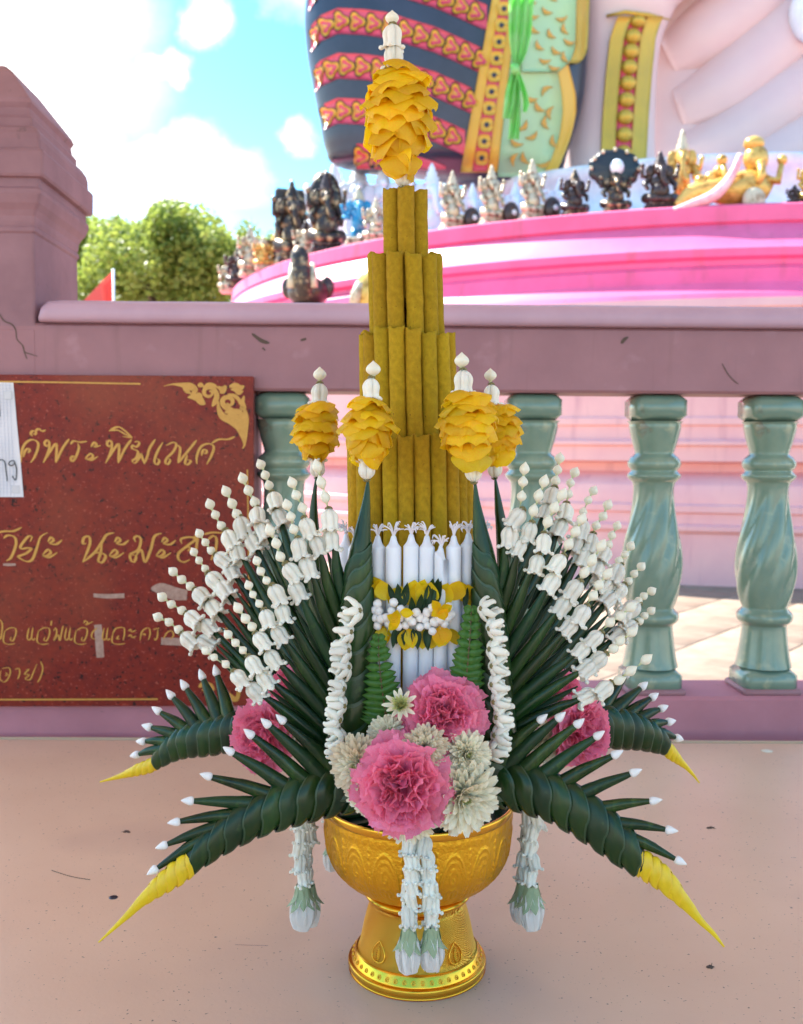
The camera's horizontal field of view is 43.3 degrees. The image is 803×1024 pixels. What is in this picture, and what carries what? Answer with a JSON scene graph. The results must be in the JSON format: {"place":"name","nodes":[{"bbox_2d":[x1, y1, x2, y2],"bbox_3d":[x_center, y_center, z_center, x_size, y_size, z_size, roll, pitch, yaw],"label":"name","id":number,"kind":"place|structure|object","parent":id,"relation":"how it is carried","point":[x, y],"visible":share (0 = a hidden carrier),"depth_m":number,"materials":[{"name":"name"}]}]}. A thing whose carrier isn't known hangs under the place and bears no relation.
{"place":"outdoors","nodes":[
{"label":"outdoors","id":0,"kind":"place"},
{"bbox_2d":[84,269,114,300],"bbox_3d":[-2.701,-0.686,9.029,0.355,2.914,0.127,3,5,35],"label":"pennant","id":1,"kind":"object","parent":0,"point":[104,290],"visible":0.42,"depth_m":8.86,"materials":[{"name":"red fabric"}]},
{"bbox_2d":[0,0,462,300],"label":"sky","id":2,"kind":"structure","parent":0,"point":[212,102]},
{"bbox_2d":[517,815,547,931],"bbox_3d":[0.159,0.431,1.231,0.038,0.160,0.039,0,4,0],"label":"hanging garland","id":3,"kind":"object","parent":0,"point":[531,909],"visible":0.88,"depth_m":1.22,"materials":[{"name":"white plant"}]},
{"bbox_2d":[532,720,557,764],"bbox_3d":[0.189,0.293,1.282,0.057,0.058,0.025,-2,4,-26],"label":"chrysanthemum","id":4,"kind":"object","parent":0,"point":[546,738],"visible":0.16,"depth_m":1.28,"materials":[{"name":"beige plant"}]},
{"bbox_2d":[327,562,802,679],"bbox_3d":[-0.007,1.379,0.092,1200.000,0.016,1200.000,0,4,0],"label":"ground","id":5,"kind":"structure","parent":0,"point":[706,629],"depth_m":7.42,"materials":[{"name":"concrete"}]},
{"bbox_2d":[77,214,141,300],"bbox_3d":[-10.049,-5.425,33.583,4.288,9.034,3.505,0,4,0],"label":"tree","id":6,"kind":"object","parent":5,"relation":"on","point":[91,220],"visible":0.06,"depth_m":32.55,"materials":[{"name":"green plant"}]},
{"bbox_2d":[77,196,258,301],"bbox_3d":[-7.011,-5.309,31.416,6.030,9.126,6.798,0,4,0],"label":"tree","id":7,"kind":"object","parent":5,"relation":"on","point":[171,251],"visible":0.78,"depth_m":29.36,"materials":[{"name":"green plant"}]},
{"bbox_2d":[232,211,306,247],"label":"tree","id":8,"kind":"object","parent":5,"relation":"on","point":[247,224],"visible":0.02,"depth_m":44.41,"materials":[{"name":"green plant"}]},
{"bbox_2d":[0,737,802,1023],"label":"table","id":9,"kind":"object","parent":5,"relation":"on","point":[220,940],"visible":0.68,"depth_m":1.43,"materials":[{"name":"pink painted concrete"}]},
{"bbox_2d":[109,895,117,899],"bbox_3d":[-0.421,0.563,1.477,0.013,0.002,0.013,0,4,0],"label":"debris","id":10,"kind":"object","parent":9,"relation":"on","point":[112,897],"visible":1,"depth_m":1.48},
{"bbox_2d":[323,809,512,1001],"bbox_3d":[0.020,0.469,1.284,0.243,0.218,0.243,0,4,0],"label":"footed bowl","id":11,"kind":"object","parent":9,"relation":"on","point":[369,863],"visible":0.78,"depth_m":1.21,"materials":[{"name":"gold metal"}]},
{"bbox_2d":[98,714,355,942],"bbox_3d":[-0.187,0.342,1.122,0.289,0.235,0.035,-1,4,-13],"label":"banana leaf sweep","id":12,"kind":"object","parent":11,"relation":"in","point":[308,791],"visible":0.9,"depth_m":1.12,"materials":[{"name":"green plant"}]},
{"bbox_2d":[201,459,377,801],"bbox_3d":[-0.124,0.132,1.154,0.199,0.386,0.069,0,4,0],"label":"leaf fan","id":13,"kind":"object","parent":12,"relation":"attached to","point":[301,703],"visible":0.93,"depth_m":1.13},
{"bbox_2d":[323,596,362,764],"bbox_3d":[-0.064,0.184,1.103,0.043,0.186,0.037,0,4,0],"label":"flower strip","id":14,"kind":"object","parent":13,"relation":"attached to","point":[340,651],"visible":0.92,"depth_m":1.09,"materials":[{"name":"white plant"}]},
{"bbox_2d":[336,360,400,481],"bbox_3d":[-0.037,-0.101,1.126,0.065,0.135,0.069,-1,4,-25],"label":"flower finial","id":15,"kind":"object","parent":13,"relation":"attached to","point":[367,427],"visible":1,"depth_m":1.11,"materials":[{"name":"yellow plant"}]},
{"bbox_2d":[360,633,403,724],"bbox_3d":[-0.017,0.187,1.119,0.058,0.106,0.010,0,4,0],"label":"fern frond","id":16,"kind":"object","parent":13,"relation":"attached to","point":[378,690],"visible":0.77,"depth_m":1.12,"materials":[{"name":"green plant"}]},
{"bbox_2d":[286,821,317,931],"bbox_3d":[-0.120,0.433,1.232,0.038,0.156,0.035,1,4,11],"label":"hanging garland","id":17,"kind":"object","parent":11,"relation":"hanging from","point":[302,911],"visible":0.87,"depth_m":1.23,"materials":[{"name":"white plant"}]},
{"bbox_2d":[306,822,323,927],"bbox_3d":[-0.116,0.442,1.267,0.036,0.156,0.033,-2,5,-35],"label":"hanging garland","id":18,"kind":"object","parent":11,"relation":"hanging from","point":[313,839],"visible":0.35,"depth_m":1.26,"materials":[{"name":"white plant"}]},
{"bbox_2d":[321,820,334,871],"bbox_3d":[-0.098,0.445,1.422,0.033,0.123,0.030,3,5,32],"label":"hanging garland","id":19,"kind":"object","parent":11,"relation":"hanging from","point":[328,866],"visible":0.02,"depth_m":1.42,"materials":[{"name":"white plant"}]},
{"bbox_2d":[392,841,422,975],"bbox_3d":[0.009,0.432,1.127,0.033,0.165,0.036,-3,5,-41],"label":"hanging garland","id":20,"kind":"object","parent":11,"relation":"hanging from","point":[407,953],"visible":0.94,"depth_m":1.12,"materials":[{"name":"white plant"}]},
{"bbox_2d":[337,807,508,832],"bbox_3d":[0.021,0.310,1.274,0.241,0.136,0.239,0,4,0],"label":"leaf collar","id":21,"kind":"object","parent":11,"relation":"on","point":[357,818],"visible":0.09,"depth_m":1.21,"materials":[{"name":"green plant"}]},
{"bbox_2d":[153,459,320,681],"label":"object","id":22,"kind":"object","parent":21,"relation":"on","point":[229,565],"visible":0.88,"depth_m":1.39,"materials":[{"name":"white plant"}]},
{"bbox_2d":[100,665,235,782],"bbox_3d":[-0.316,0.297,1.391,0.230,0.178,0.040,2,4,18],"label":"banana leaf sweep","id":23,"kind":"object","parent":22,"relation":"attached to","point":[202,731],"visible":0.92,"depth_m":1.37,"materials":[{"name":"green plant"}]},
{"bbox_2d":[229,695,295,774],"bbox_3d":[-0.177,0.286,1.295,0.103,0.101,0.059,3,5,35],"label":"carnation","id":24,"kind":"object","parent":23,"relation":"attached to","point":[249,716],"visible":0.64,"depth_m":1.28,"materials":[{"name":"pink plant"}]},
{"bbox_2d":[268,665,294,696],"bbox_3d":[-0.150,0.233,1.334,0.057,0.062,0.057,0,4,0],"label":"carnation","id":25,"kind":"object","parent":22,"relation":"attached to","point":[279,672],"visible":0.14,"depth_m":1.33,"materials":[{"name":"pink plant"}]},
{"bbox_2d":[289,367,339,478],"bbox_3d":[-0.114,-0.117,1.334,0.068,0.149,0.069,0,4,0],"label":"flower finial","id":26,"kind":"object","parent":22,"relation":"attached to","point":[314,434],"visible":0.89,"depth_m":1.32,"materials":[{"name":"yellow plant"}]},
{"bbox_2d":[338,519,350,571],"bbox_3d":[-0.069,0.123,1.235,0.018,0.230,0.020,4,5,44],"label":"candle","id":27,"kind":"object","parent":21,"relation":"on","point":[345,544],"visible":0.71,"depth_m":1.23,"materials":[{"name":"white wax"}]},
{"bbox_2d":[345,788,364,816],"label":"chrysanthemum","id":28,"kind":"object","parent":21,"relation":"on","point":[352,804],"visible":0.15,"depth_m":1.08,"materials":[{"name":"beige plant"}]},
{"bbox_2d":[329,732,371,795],"bbox_3d":[-0.048,0.270,1.071,0.067,0.069,0.028,2,4,27],"label":"chrysanthemum","id":29,"kind":"object","parent":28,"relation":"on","point":[347,754],"visible":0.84,"depth_m":1.07,"materials":[{"name":"beige plant"}]},
{"bbox_2d":[371,524,386,679],"bbox_3d":[-0.029,0.157,1.163,0.023,0.288,0.018,0,4,-6],"label":"candle","id":30,"kind":"object","parent":21,"relation":"on","point":[378,552],"visible":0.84,"depth_m":1.15,"materials":[{"name":"white wax"}]},
{"bbox_2d":[366,714,403,739],"bbox_3d":[-0.015,0.242,1.095,0.046,0.043,0.032,0,4,0],"label":"chrysanthemum","id":31,"kind":"object","parent":21,"relation":"on","point":[387,721],"visible":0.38,"depth_m":1.09,"materials":[{"name":"beige plant"}]},
{"bbox_2d":[384,521,403,712],"bbox_3d":[-0.009,0.154,1.153,0.020,0.289,0.018,2,4,23],"label":"candle","id":32,"kind":"object","parent":21,"relation":"on","point":[393,562],"visible":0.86,"depth_m":1.14,"materials":[{"name":"white wax"}]},
{"bbox_2d":[347,728,455,840],"bbox_3d":[-0.001,0.287,1.054,0.116,0.116,0.066,0,4,0],"label":"carnation","id":33,"kind":"object","parent":21,"relation":"on","point":[403,788],"visible":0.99,"depth_m":1.04,"materials":[{"name":"pink plant"}]},
{"bbox_2d":[382,687,415,720],"bbox_3d":[-0.003,0.205,1.077,0.035,0.031,0.021,3,5,33],"label":"chrysanthemum","id":34,"kind":"object","parent":33,"relation":"on","point":[400,704],"visible":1,"depth_m":1.08,"materials":[{"name":"beige plant"}]},
{"bbox_2d":[402,722,449,765],"bbox_3d":[0.025,0.246,1.055,0.053,0.049,0.028,0,4,0],"label":"chrysanthemum","id":35,"kind":"object","parent":33,"relation":"on","point":[422,735],"visible":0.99,"depth_m":1.05,"materials":[{"name":"beige plant"}]},
{"bbox_2d":[347,185,472,693],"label":"incense tower","id":36,"kind":"structure","parent":21,"relation":"on","point":[407,344],"depth_m":1.19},
{"bbox_2d":[344,526,354,556],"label":"candle","id":37,"kind":"object","parent":36,"relation":"attached to","point":[352,530],"visible":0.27,"depth_m":1.22,"materials":[{"name":"white wax"}]},
{"bbox_2d":[359,10,437,187],"bbox_3d":[-0.003,-0.497,1.219,0.093,0.212,0.090,-3,5,-44],"label":"flower finial","id":38,"kind":"object","parent":36,"relation":"on","point":[399,104],"visible":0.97,"depth_m":1.20,"materials":[{"name":"yellow plant"}]},
{"bbox_2d":[388,827,433,844],"bbox_3d":[0.008,0.326,1.087,0.070,0.068,0.041,0,4,0],"label":"chrysanthemum","id":39,"kind":"object","parent":21,"relation":"on","point":[426,833],"visible":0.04,"depth_m":1.09,"materials":[{"name":"beige plant"}]},
{"bbox_2d":[403,522,421,694],"bbox_3d":[0.011,0.154,1.150,0.019,0.287,0.018,2,4,27],"label":"candle","id":40,"kind":"object","parent":21,"relation":"on","point":[410,574],"visible":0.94,"depth_m":1.14,"materials":[{"name":"white wax"}]},
{"bbox_2d":[371,577,472,650],"bbox_3d":[0.024,0.114,1.130,0.134,0.082,0.044,0,4,0],"label":"flower garland","id":41,"kind":"object","parent":40,"relation":"attached to","point":[421,598],"visible":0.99,"depth_m":1.13,"materials":[{"name":"yellow plant"}]},
{"bbox_2d":[418,521,434,676],"bbox_3d":[0.028,0.154,1.149,0.020,0.288,0.021,0,4,0],"label":"candle","id":42,"kind":"object","parent":21,"relation":"on","point":[426,573],"visible":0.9,"depth_m":1.14,"materials":[{"name":"white wax"}]},
{"bbox_2d":[431,534,448,670],"bbox_3d":[0.043,0.160,1.145,0.020,0.272,0.016,0,4,0],"label":"candle","id":43,"kind":"object","parent":21,"relation":"on","point":[440,574],"visible":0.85,"depth_m":1.14,"materials":[{"name":"white wax"}]},
{"bbox_2d":[446,521,463,670],"bbox_3d":[0.059,0.154,1.153,0.017,0.288,0.018,3,4,31],"label":"candle","id":44,"kind":"object","parent":21,"relation":"on","point":[453,552],"visible":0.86,"depth_m":1.14,"materials":[{"name":"white wax"}]},
{"bbox_2d":[431,757,500,837],"bbox_3d":[0.067,0.301,1.062,0.087,0.088,0.035,-1,4,-16],"label":"chrysanthemum","id":45,"kind":"object","parent":21,"relation":"on","point":[475,806],"visible":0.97,"depth_m":1.06,"materials":[{"name":"beige plant"}]},
{"bbox_2d":[446,728,491,779],"bbox_3d":[0.069,0.258,1.072,0.060,0.057,0.033,-1,4,-23],"label":"chrysanthemum","id":46,"kind":"object","parent":45,"relation":"on","point":[470,746],"visible":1,"depth_m":1.07,"materials":[{"name":"beige plant"}]},
{"bbox_2d":[459,520,472,646],"bbox_3d":[0.075,0.155,1.163,0.021,0.292,0.018,0,4,0],"label":"candle","id":47,"kind":"object","parent":21,"relation":"on","point":[466,551],"visible":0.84,"depth_m":1.15,"materials":[{"name":"white wax"}]},
{"bbox_2d":[486,520,492,528],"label":"candle","id":48,"kind":"object","parent":21,"relation":"on","point":[488,524],"visible":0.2,"depth_m":1.23,"materials":[{"name":"white wax"}]},
{"bbox_2d":[470,461,652,801],"bbox_3d":[0.178,0.134,1.153,0.206,0.382,0.069,0,4,0],"label":"leaf fan","id":49,"kind":"object","parent":21,"relation":"attached to","point":[535,680],"visible":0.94,"depth_m":1.13},
{"bbox_2d":[394,666,491,743],"bbox_3d":[0.045,0.221,1.097,0.108,0.102,0.069,0,4,0],"label":"carnation","id":50,"kind":"object","parent":49,"relation":"attached to","point":[447,702],"visible":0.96,"depth_m":1.08,"materials":[{"name":"pink plant"}]},
{"bbox_2d":[449,605,485,700],"bbox_3d":[0.068,0.161,1.112,0.050,0.119,0.009,0,4,0],"label":"fern frond","id":51,"kind":"object","parent":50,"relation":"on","point":[468,656],"visible":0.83,"depth_m":1.11,"materials":[{"name":"green plant"}]},
{"bbox_2d":[434,352,498,484],"bbox_3d":[0.072,-0.104,1.127,0.072,0.147,0.074,0,4,0],"label":"flower finial","id":52,"kind":"object","parent":49,"relation":"attached to","point":[466,425],"visible":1,"depth_m":1.11,"materials":[{"name":"yellow plant"}]},
{"bbox_2d":[477,595,514,763],"bbox_3d":[0.103,0.183,1.104,0.042,0.184,0.036,0,4,0],"label":"flower strip","id":53,"kind":"object","parent":49,"relation":"attached to","point":[497,654],"visible":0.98,"depth_m":1.09,"materials":[{"name":"white plant"}]},
{"bbox_2d":[494,452,655,671],"bbox_3d":[0.236,0.107,1.380,0.240,0.378,0.058,-1,4,-14],"label":"leaf fan","id":54,"kind":"object","parent":21,"relation":"attached to","point":[613,592],"visible":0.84,"depth_m":1.38},
{"bbox_2d":[484,368,523,479],"bbox_3d":[0.130,-0.116,1.335,0.061,0.148,0.065,-1,4,-22],"label":"flower finial","id":55,"kind":"object","parent":54,"relation":"on","point":[509,432],"visible":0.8,"depth_m":1.32,"materials":[{"name":"yellow plant"}]},
{"bbox_2d":[553,669,581,701],"bbox_3d":[0.210,0.238,1.330,0.070,0.062,0.046,-2,5,-36],"label":"carnation","id":56,"kind":"object","parent":54,"relation":"attached to","point":[573,683],"visible":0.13,"depth_m":1.33,"materials":[{"name":"pink plant"}]},
{"bbox_2d":[597,671,699,782],"bbox_3d":[0.335,0.301,1.391,0.185,0.169,0.041,-2,4,-27],"label":"banana leaf sweep","id":57,"kind":"object","parent":54,"relation":"attached to","point":[634,727],"visible":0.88,"depth_m":1.37,"materials":[{"name":"green plant"}]},
{"bbox_2d":[547,694,610,766],"bbox_3d":[0.232,0.280,1.294,0.106,0.103,0.055,-3,5,-43],"label":"carnation","id":58,"kind":"object","parent":57,"relation":"attached to","point":[594,714],"visible":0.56,"depth_m":1.28,"materials":[{"name":"pink plant"}]},
{"bbox_2d":[493,712,724,946],"bbox_3d":[0.212,0.342,1.122,0.285,0.242,0.035,1,4,14],"label":"banana leaf sweep","id":59,"kind":"object","parent":21,"relation":"attached to","point":[530,786],"visible":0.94,"depth_m":1.11,"materials":[{"name":"green plant"}]},
{"bbox_2d":[414,836,446,972],"bbox_3d":[0.031,0.434,1.131,0.044,0.165,0.038,0,4,0],"label":"hanging garland","id":60,"kind":"object","parent":11,"relation":"hanging from","point":[432,949],"visible":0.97,"depth_m":1.12,"materials":[{"name":"white plant"}]},
{"bbox_2d":[508,812,530,924],"bbox_3d":[0.153,0.440,1.267,0.036,0.158,0.036,2,4,25],"label":"hanging garland","id":61,"kind":"object","parent":11,"relation":"hanging from","point":[519,879],"visible":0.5,"depth_m":1.26,"materials":[{"name":"white plant"}]},
{"bbox_2d":[0,300,802,740],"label":"balustrade","id":62,"kind":"object","parent":5,"relation":"on","point":[656,364],"visible":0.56,"depth_m":2.31,"materials":[{"name":"pink paint"}]},
{"bbox_2d":[0,66,92,374],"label":"pedestal","id":63,"kind":"object","parent":62,"relation":"on","point":[46,202],"visible":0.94,"depth_m":2.25,"materials":[{"name":"pink paint"}]},
{"bbox_2d":[0,375,254,705],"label":"granite sign","id":64,"kind":"object","parent":62,"relation":"attached to","point":[124,477],"visible":0.97,"depth_m":2.27,"materials":[{"name":"red stone"}]},
{"bbox_2d":[0,382,23,496],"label":"paper note","id":65,"kind":"object","parent":64,"relation":"attached to","point":[11,484],"visible":1,"depth_m":2.25,"materials":[{"name":"white paper"}]},
{"bbox_2d":[231,202,802,588],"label":"platform","id":66,"kind":"structure","parent":5,"relation":"on","point":[738,255],"depth_m":10.42,"materials":[{"name":"pink paint"}]},
{"bbox_2d":[217,264,232,293],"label":"statuette","id":67,"kind":"object","parent":66,"relation":"on","point":[224,284],"visible":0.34,"depth_m":16.98,"materials":[{"name":"beige stone"}]},
{"bbox_2d":[224,247,244,289],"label":"statuette","id":68,"kind":"object","parent":66,"relation":"on","point":[234,279],"visible":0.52,"depth_m":16.47,"materials":[{"name":"brown metal"}]},
{"bbox_2d":[237,226,259,277],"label":"statuette","id":69,"kind":"object","parent":66,"relation":"on","point":[246,265],"visible":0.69,"depth_m":15.28,"materials":[{"name":"beige metal"}]},
{"bbox_2d":[252,236,273,270],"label":"statuette","id":70,"kind":"object","parent":66,"relation":"on","point":[262,261],"visible":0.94,"depth_m":14.70,"materials":[{"name":"gold metal"}]},
{"bbox_2d":[259,233,275,259],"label":"statuette","id":71,"kind":"object","parent":66,"relation":"on","point":[270,241],"visible":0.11,"depth_m":14.91,"materials":[{"name":"gold metal"}]},
{"bbox_2d":[271,179,311,264],"bbox_3d":[-1.555,-4.117,14.393,0.612,1.216,0.414,-1,4,-20],"label":"statuette","id":72,"kind":"object","parent":66,"relation":"on","point":[288,209],"visible":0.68,"depth_m":14.30,"materials":[{"name":"brown metal"}]},
{"bbox_2d":[291,220,311,253],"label":"statuette","id":73,"kind":"object","parent":66,"relation":"on","point":[300,237],"visible":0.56,"depth_m":14.02,"materials":[{"name":"beige stone"}]},
{"bbox_2d":[282,245,333,302],"bbox_3d":[-1.158,-2.651,12.129,0.506,1.042,0.555,4,5,42],"label":"elephant statue","id":74,"kind":"object","parent":66,"relation":"on","point":[302,283],"visible":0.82,"depth_m":11.92,"materials":[{"name":"grey plastic"}]},
{"bbox_2d":[303,164,345,231],"bbox_3d":[-0.999,-4.425,15.250,0.964,1.722,0.606,0,4,-11],"label":"statuette","id":75,"kind":"object","parent":66,"relation":"on","point":[335,172],"visible":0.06,"depth_m":15.15,"materials":[{"name":"white paint"}]},
{"bbox_2d":[305,170,347,253],"bbox_3d":[-1.007,-4.032,13.604,0.558,1.159,0.413,0,4,0],"label":"statuette","id":76,"kind":"object","parent":66,"relation":"on","point":[324,201],"visible":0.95,"depth_m":13.53,"materials":[{"name":"brown plastic"}]},
{"bbox_2d":[338,171,372,245],"bbox_3d":[-0.610,-4.306,14.581,0.883,1.578,0.556,0,4,-11],"label":"statuette","id":77,"kind":"object","parent":66,"relation":"on","point":[355,179],"visible":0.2,"depth_m":14.48,"materials":[{"name":"white paint"}]},
{"bbox_2d":[340,186,372,244],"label":"statuette","id":78,"kind":"object","parent":66,"relation":"on","point":[356,204],"visible":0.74,"depth_m":13.02,"materials":[{"name":"blue metal"}]},
{"bbox_2d":[349,268,368,302],"bbox_3d":[-0.350,-2.361,11.468,0.489,0.830,0.321,0,4,0],"label":"gold statue","id":79,"kind":"object","parent":66,"relation":"on","point":[359,293],"visible":0.16,"depth_m":11.32,"materials":[{"name":"metal"}]},
{"bbox_2d":[361,198,382,240],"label":"statuette","id":80,"kind":"object","parent":66,"relation":"on","point":[375,230],"visible":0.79,"depth_m":12.80,"materials":[{"name":"beige plastic"}]},
{"bbox_2d":[356,171,390,236],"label":"statuette","id":81,"kind":"object","parent":66,"relation":"on","point":[371,193],"visible":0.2,"depth_m":14.03,"materials":[{"name":"white paint"}]},
{"bbox_2d":[380,177,417,201],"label":"statuette","id":82,"kind":"object","parent":66,"relation":"on","point":[383,182],"visible":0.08,"depth_m":13.66,"materials":[{"name":"white paint"}]},
{"bbox_2d":[409,163,448,230],"bbox_3d":[0.407,-4.023,13.386,0.663,1.185,0.417,0,4,-11],"label":"statuette","id":83,"kind":"object","parent":66,"relation":"on","point":[436,209],"visible":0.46,"depth_m":13.29,"materials":[{"name":"white paint"}]},
{"bbox_2d":[438,171,479,228],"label":"statuette","id":84,"kind":"object","parent":66,"relation":"on","point":[451,204],"visible":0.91,"depth_m":12.02,"materials":[{"name":"beige plastic"}]},
{"bbox_2d":[460,183,483,225],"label":"statuette","id":85,"kind":"object","parent":66,"relation":"on","point":[472,199],"visible":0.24,"depth_m":12.93,"materials":[{"name":"white paint"}]},
{"bbox_2d":[477,165,519,223],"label":"statuette","id":86,"kind":"object","parent":66,"relation":"on","point":[491,198],"visible":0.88,"depth_m":11.73,"materials":[{"name":"beige plastic"}]},
{"bbox_2d":[499,182,524,212],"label":"statuette","id":87,"kind":"object","parent":66,"relation":"on","point":[516,198],"visible":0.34,"depth_m":12.58,"materials":[{"name":"white paint"}]},
{"bbox_2d":[517,159,560,219],"bbox_3d":[1.572,-3.662,11.551,0.511,0.722,0.257,-1,4,-13],"label":"statuette","id":88,"kind":"object","parent":66,"relation":"on","point":[531,206],"visible":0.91,"depth_m":11.48,"materials":[{"name":"beige plastic"}]},
{"bbox_2d":[305,0,802,220],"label":"giant statue","id":89,"kind":"object","parent":66,"relation":"on","point":[645,82],"visible":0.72,"depth_m":13.78,"materials":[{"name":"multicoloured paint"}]},
{"bbox_2d":[503,0,533,138],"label":"green scarf","id":90,"kind":"object","parent":89,"relation":"hanging from","point":[520,19],"visible":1,"depth_m":12.59,"materials":[{"name":"green fabric"}]},
{"bbox_2d":[544,178,566,214],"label":"statuette","id":91,"kind":"object","parent":66,"relation":"on","point":[556,193],"visible":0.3,"depth_m":12.28,"materials":[{"name":"white paint"}]},
{"bbox_2d":[559,169,590,214],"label":"statuette","id":92,"kind":"object","parent":66,"relation":"on","point":[575,194],"visible":0.9,"depth_m":11.27,"materials":[{"name":"brown metal"}]},
{"bbox_2d":[589,147,640,211],"bbox_3d":[2.369,-3.650,11.130,0.592,0.762,0.239,0,4,0],"label":"statuette","id":93,"kind":"object","parent":66,"relation":"on","point":[614,173],"visible":0.91,"depth_m":11.16,"materials":[{"name":"brown metal"}]},
{"bbox_2d":[640,151,680,208],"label":"statuette","id":94,"kind":"object","parent":66,"relation":"on","point":[658,196],"visible":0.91,"depth_m":10.93,"materials":[{"name":"brown plastic"}]},
{"bbox_2d":[667,129,704,194],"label":"statuette","id":95,"kind":"object","parent":66,"relation":"on","point":[683,155],"visible":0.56,"depth_m":11.36,"materials":[{"name":"gold metal"}]},
{"bbox_2d":[673,136,787,209],"bbox_3d":[3.535,-3.597,10.810,1.359,0.866,0.462,0,4,-6],"label":"reclining statuette","id":96,"kind":"object","parent":66,"relation":"on","point":[753,182],"visible":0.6,"depth_m":10.71,"materials":[{"name":"gold metal"}]},
{"bbox_2d":[786,184,802,201],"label":"statuette","id":97,"kind":"object","parent":66,"relation":"on","point":[795,191],"visible":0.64,"depth_m":10.70,"materials":[{"name":"black paint"}]},
{"bbox_2d":[796,168,802,201],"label":"statuette","id":98,"kind":"object","parent":66,"relation":"on","point":[800,194],"visible":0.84,"depth_m":10.68,"materials":[{"name":"gold metal"}]}
]}

